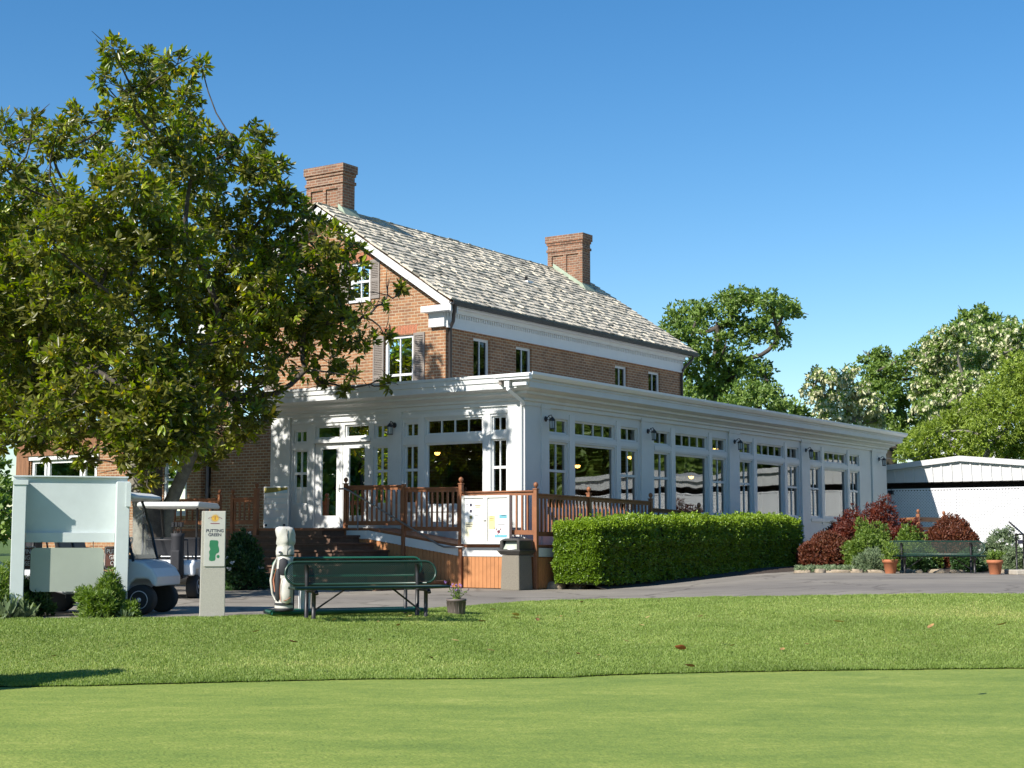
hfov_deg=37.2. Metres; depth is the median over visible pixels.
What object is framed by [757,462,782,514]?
window
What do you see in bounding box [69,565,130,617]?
foliage plant
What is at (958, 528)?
barberry
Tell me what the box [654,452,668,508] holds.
window
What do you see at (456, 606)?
plant pot
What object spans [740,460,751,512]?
window
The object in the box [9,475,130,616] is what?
sign stand
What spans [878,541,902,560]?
potted plant
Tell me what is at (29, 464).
brick wing
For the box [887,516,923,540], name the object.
japanese maple
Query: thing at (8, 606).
hosta
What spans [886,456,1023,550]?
lattice shed
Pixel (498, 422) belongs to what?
window
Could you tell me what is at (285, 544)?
golf bag
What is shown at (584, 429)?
window
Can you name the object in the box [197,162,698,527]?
brick house
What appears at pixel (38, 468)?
window
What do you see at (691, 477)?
window
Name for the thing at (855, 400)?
flowering tree
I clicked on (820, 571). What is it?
edging stone
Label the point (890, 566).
terracotta pot
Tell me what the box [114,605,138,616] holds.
hosta
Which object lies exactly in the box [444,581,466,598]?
violas
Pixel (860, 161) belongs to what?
sky
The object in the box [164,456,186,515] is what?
window
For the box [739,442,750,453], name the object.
window
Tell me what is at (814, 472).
window
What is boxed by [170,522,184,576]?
golf bag
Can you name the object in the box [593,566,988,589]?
soil bed
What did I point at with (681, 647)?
fallen leaf
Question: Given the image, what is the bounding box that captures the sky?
[0,0,1023,539]
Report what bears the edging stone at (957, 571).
on the path
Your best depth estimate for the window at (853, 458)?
53.79 m
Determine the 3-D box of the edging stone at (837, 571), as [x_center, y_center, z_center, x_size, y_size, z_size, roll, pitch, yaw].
[8.399,4.823,39.115,0.772,0.126,0.295,1,-6,-5]
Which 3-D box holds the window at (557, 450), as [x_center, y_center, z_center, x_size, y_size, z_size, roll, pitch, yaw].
[1.062,2.251,37.298,0.070,1.660,0.920,-4,-7,34]
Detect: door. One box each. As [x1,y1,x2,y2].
[315,443,342,526]
[342,442,369,526]
[461,495,484,543]
[485,495,509,543]
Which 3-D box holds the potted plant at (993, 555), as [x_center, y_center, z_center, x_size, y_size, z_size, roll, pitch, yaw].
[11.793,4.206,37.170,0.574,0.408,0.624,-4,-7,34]
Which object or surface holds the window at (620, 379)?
in the brick house at (468, 309)
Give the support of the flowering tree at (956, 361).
on the ground at (5, 552)
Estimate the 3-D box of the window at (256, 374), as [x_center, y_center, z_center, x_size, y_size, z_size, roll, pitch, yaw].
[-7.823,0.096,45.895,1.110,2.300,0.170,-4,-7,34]
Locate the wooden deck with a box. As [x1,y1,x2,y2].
[173,477,701,590]
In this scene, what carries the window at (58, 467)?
in the brick wing
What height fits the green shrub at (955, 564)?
0.758 m
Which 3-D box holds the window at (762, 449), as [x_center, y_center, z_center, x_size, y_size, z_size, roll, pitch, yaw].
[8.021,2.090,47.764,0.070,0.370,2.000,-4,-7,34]
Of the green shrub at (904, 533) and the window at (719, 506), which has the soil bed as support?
the green shrub at (904, 533)
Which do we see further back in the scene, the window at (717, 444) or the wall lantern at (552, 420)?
the window at (717, 444)
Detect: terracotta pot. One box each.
[882,559,897,573]
[986,560,1002,574]
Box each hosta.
[0,592,30,618]
[3,597,39,617]
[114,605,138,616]
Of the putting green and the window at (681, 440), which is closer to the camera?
the putting green
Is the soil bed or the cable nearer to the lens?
the soil bed
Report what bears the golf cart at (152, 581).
on the path
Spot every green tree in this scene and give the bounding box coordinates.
[0,457,12,546]
[856,344,930,464]
[948,301,1004,388]
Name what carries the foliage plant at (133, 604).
on the path
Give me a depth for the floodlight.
56.96 m
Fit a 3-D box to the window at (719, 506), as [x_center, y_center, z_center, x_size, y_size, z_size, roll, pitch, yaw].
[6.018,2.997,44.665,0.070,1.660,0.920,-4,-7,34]
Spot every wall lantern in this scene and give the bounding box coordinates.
[386,421,396,434]
[544,415,555,428]
[647,428,656,439]
[734,438,742,449]
[805,447,812,457]
[878,456,885,465]
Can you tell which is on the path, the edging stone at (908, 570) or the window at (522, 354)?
the edging stone at (908, 570)
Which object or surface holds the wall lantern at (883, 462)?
attached to the sunroom
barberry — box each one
[795,530,848,565]
[919,512,983,567]
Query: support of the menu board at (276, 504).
on the wooden deck
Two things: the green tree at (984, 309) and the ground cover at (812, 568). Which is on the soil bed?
the ground cover at (812, 568)
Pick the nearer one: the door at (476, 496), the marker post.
the marker post
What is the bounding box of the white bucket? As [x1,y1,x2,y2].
[298,590,310,608]
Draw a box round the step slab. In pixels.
[1004,569,1023,574]
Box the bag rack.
[263,556,423,614]
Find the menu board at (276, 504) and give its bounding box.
[263,486,293,527]
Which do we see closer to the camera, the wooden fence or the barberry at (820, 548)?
the barberry at (820, 548)
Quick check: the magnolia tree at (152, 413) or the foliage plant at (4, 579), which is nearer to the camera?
the foliage plant at (4, 579)
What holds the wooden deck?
on the path
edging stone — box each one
[546,581,565,588]
[565,584,587,588]
[793,570,810,572]
[814,569,825,572]
[826,569,850,572]
[849,569,862,572]
[864,569,884,572]
[899,568,911,572]
[911,570,922,572]
[927,569,946,572]
[949,570,965,572]
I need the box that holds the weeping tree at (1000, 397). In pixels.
[891,344,1023,462]
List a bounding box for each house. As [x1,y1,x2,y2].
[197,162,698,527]
[936,394,1003,457]
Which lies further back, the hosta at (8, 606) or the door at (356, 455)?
the door at (356, 455)
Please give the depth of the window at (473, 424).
37.28 m
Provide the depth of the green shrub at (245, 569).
33.87 m
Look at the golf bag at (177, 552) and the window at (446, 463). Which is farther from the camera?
the window at (446, 463)
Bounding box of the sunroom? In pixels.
[265,371,907,554]
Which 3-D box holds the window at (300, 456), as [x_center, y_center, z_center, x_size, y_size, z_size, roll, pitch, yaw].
[-5.511,2.451,39.922,0.500,1.430,0.070,-4,-7,34]
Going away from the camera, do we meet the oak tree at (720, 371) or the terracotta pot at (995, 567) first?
the terracotta pot at (995, 567)
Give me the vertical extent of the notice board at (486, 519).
1.110 m
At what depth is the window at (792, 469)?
49.20 m
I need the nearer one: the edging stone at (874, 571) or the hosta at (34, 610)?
the hosta at (34, 610)
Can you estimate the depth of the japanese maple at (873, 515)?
46.12 m
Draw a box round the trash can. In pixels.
[497,538,535,589]
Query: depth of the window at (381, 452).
38.46 m
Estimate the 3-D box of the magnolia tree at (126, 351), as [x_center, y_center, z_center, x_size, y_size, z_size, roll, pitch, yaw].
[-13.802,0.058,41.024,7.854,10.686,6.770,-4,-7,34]
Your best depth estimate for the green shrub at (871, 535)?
40.83 m
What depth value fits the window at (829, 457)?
52.30 m
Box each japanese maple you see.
[823,503,860,536]
[837,493,899,540]
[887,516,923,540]
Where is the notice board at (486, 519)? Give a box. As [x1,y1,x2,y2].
[461,495,511,543]
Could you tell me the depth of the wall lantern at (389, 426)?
37.98 m
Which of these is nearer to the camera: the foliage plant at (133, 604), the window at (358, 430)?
the foliage plant at (133, 604)
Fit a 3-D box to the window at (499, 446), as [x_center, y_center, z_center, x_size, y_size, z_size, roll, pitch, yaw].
[-0.271,2.098,36.433,0.450,1.570,0.070,-4,-7,34]
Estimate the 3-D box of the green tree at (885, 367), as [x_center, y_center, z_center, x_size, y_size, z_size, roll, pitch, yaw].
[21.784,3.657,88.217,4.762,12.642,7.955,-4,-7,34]
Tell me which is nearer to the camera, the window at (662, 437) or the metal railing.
the metal railing
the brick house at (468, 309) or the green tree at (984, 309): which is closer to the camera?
the brick house at (468, 309)
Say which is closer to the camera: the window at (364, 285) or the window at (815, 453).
the window at (364, 285)
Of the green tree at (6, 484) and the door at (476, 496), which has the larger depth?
the green tree at (6, 484)
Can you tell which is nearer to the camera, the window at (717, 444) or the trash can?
the trash can
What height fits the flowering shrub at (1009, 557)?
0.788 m
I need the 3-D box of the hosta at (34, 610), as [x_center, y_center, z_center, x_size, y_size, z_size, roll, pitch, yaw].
[-7.118,3.222,21.971,0.449,0.321,0.602,-4,-7,34]
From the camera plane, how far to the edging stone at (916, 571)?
38.69 m
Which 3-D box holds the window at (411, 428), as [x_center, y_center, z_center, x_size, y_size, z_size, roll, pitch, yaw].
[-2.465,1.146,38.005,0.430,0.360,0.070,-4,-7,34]
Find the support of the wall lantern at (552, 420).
attached to the sunroom
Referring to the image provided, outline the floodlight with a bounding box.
[888,487,893,494]
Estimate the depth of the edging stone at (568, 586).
34.66 m
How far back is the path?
30.15 m
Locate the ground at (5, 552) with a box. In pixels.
[0,540,1023,686]
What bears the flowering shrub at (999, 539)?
on the soil bed
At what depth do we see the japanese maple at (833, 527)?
47.38 m
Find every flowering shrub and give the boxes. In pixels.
[978,524,1020,569]
[1002,544,1022,569]
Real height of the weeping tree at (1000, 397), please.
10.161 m
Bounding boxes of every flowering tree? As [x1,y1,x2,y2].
[798,362,888,429]
[906,311,1023,447]
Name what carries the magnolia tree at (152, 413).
on the ground at (5, 552)
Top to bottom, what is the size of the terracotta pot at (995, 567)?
0.355 m
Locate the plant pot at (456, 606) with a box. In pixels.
[446,598,466,614]
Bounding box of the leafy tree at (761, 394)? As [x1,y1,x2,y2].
[717,379,803,414]
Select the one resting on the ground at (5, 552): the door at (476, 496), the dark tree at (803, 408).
the dark tree at (803, 408)
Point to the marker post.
(212, 567)
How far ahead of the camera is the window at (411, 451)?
37.93 m
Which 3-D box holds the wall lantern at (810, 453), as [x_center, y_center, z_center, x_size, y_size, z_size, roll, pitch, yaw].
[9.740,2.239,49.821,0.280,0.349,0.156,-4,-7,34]
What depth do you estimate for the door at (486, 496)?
34.72 m
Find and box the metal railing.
[1009,521,1023,568]
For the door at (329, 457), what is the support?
in the sunroom
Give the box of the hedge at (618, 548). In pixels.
[550,510,804,588]
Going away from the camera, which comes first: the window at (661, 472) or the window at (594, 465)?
the window at (594, 465)
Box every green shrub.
[225,527,269,590]
[840,516,891,564]
[851,546,884,572]
[880,520,944,570]
[897,547,937,572]
[949,546,987,571]
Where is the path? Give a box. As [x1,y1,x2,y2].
[3,572,1023,618]
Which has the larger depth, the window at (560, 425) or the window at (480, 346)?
the window at (480, 346)
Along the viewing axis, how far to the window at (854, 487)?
53.68 m
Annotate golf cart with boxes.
[25,492,179,614]
[137,502,219,597]
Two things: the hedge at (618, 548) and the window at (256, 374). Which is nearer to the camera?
the hedge at (618, 548)
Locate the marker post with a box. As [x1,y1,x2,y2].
[199,511,225,616]
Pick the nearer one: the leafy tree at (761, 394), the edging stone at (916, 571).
the edging stone at (916, 571)
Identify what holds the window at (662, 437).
in the sunroom
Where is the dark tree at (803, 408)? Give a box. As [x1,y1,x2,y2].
[785,396,813,416]
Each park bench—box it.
[284,560,449,618]
[887,541,986,573]
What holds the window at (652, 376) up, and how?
in the brick house at (468, 309)
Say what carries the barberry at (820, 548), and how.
on the soil bed
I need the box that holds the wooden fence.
[901,509,945,538]
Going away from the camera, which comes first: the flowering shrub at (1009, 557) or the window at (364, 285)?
the flowering shrub at (1009, 557)
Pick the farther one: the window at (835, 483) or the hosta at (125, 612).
the window at (835, 483)
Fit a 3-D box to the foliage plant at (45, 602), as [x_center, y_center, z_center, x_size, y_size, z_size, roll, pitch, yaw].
[-7.079,3.074,22.563,0.733,0.924,0.750,2,-6,-21]
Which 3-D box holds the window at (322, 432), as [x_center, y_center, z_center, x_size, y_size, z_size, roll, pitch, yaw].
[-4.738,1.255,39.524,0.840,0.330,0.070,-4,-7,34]
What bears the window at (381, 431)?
in the sunroom
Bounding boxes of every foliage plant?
[0,559,39,616]
[23,576,57,616]
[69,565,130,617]
[118,597,142,617]
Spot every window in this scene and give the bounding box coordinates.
[32,460,47,475]
[47,459,82,475]
[83,460,96,475]
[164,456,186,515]
[239,351,263,425]
[293,450,306,504]
[295,430,306,442]
[316,425,339,438]
[346,424,368,437]
[347,263,370,303]
[374,446,387,503]
[375,424,387,438]
[386,335,412,381]
[404,445,417,503]
[405,422,417,436]
[426,441,482,505]
[427,417,481,434]
[473,338,487,375]
[492,416,505,431]
[492,439,506,490]
[516,346,529,372]
[549,418,565,434]
[549,441,566,509]
[575,421,612,439]
[575,444,613,510]
[615,365,625,385]
[621,427,635,441]
[621,448,636,511]
[648,371,657,391]
[654,431,667,444]
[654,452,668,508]
[675,433,705,449]
[676,454,706,513]
[712,438,724,451]
[712,457,725,514]
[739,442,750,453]
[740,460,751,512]
[757,443,781,457]
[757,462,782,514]
[787,447,796,458]
[787,465,797,516]
[810,450,818,461]
[810,467,819,516]
[824,452,844,463]
[824,468,845,517]
[850,455,857,465]
[850,471,858,514]
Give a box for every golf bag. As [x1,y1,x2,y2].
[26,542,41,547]
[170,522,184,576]
[270,526,295,610]
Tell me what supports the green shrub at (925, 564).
on the soil bed
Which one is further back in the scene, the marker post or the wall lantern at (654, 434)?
the wall lantern at (654, 434)
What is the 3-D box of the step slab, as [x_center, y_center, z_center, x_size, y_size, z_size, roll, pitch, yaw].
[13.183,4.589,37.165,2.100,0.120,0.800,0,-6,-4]
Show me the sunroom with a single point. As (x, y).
(487, 433)
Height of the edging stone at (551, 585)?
0.257 m
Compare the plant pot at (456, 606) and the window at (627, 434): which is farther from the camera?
the window at (627, 434)
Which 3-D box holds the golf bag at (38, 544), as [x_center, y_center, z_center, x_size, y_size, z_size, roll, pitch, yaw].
[-7.536,2.638,23.949,0.295,1.031,0.269,-1,-6,7]
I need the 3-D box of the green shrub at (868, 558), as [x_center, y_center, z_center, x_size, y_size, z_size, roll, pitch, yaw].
[9.327,4.569,39.526,1.068,0.782,1.184,-4,-7,34]
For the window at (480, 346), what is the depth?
43.47 m
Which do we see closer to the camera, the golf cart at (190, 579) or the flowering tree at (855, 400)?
the golf cart at (190, 579)
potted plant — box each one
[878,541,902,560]
[983,548,1006,561]
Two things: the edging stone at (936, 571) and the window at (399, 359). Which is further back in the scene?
the window at (399, 359)
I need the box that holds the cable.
[886,438,944,459]
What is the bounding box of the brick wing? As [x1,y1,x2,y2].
[16,423,210,572]
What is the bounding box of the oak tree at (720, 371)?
[658,283,808,407]
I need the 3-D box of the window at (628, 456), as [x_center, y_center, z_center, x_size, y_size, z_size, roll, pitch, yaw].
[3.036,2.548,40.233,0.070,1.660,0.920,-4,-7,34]
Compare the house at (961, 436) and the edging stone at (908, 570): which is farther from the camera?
the house at (961, 436)
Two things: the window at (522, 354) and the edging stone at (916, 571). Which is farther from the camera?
the window at (522, 354)
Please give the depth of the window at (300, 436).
40.02 m
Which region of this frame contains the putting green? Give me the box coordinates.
[0,669,1023,767]
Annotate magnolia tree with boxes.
[0,29,413,556]
[3,185,150,457]
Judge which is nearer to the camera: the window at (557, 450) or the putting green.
the putting green
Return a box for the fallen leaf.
[675,645,685,649]
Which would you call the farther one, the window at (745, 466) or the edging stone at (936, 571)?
the window at (745, 466)
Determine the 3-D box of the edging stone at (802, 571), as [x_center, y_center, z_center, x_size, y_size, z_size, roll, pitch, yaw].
[7.447,4.827,39.114,0.469,0.127,0.298,-2,-6,21]
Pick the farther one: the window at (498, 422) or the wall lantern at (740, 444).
the wall lantern at (740, 444)
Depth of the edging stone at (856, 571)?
38.98 m
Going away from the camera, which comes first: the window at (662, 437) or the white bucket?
the white bucket
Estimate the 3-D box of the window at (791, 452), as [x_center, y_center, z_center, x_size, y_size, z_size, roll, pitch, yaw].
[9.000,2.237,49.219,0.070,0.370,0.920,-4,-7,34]
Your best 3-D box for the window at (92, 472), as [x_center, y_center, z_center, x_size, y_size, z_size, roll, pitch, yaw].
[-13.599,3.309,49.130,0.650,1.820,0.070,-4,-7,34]
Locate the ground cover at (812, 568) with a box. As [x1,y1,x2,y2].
[794,564,872,572]

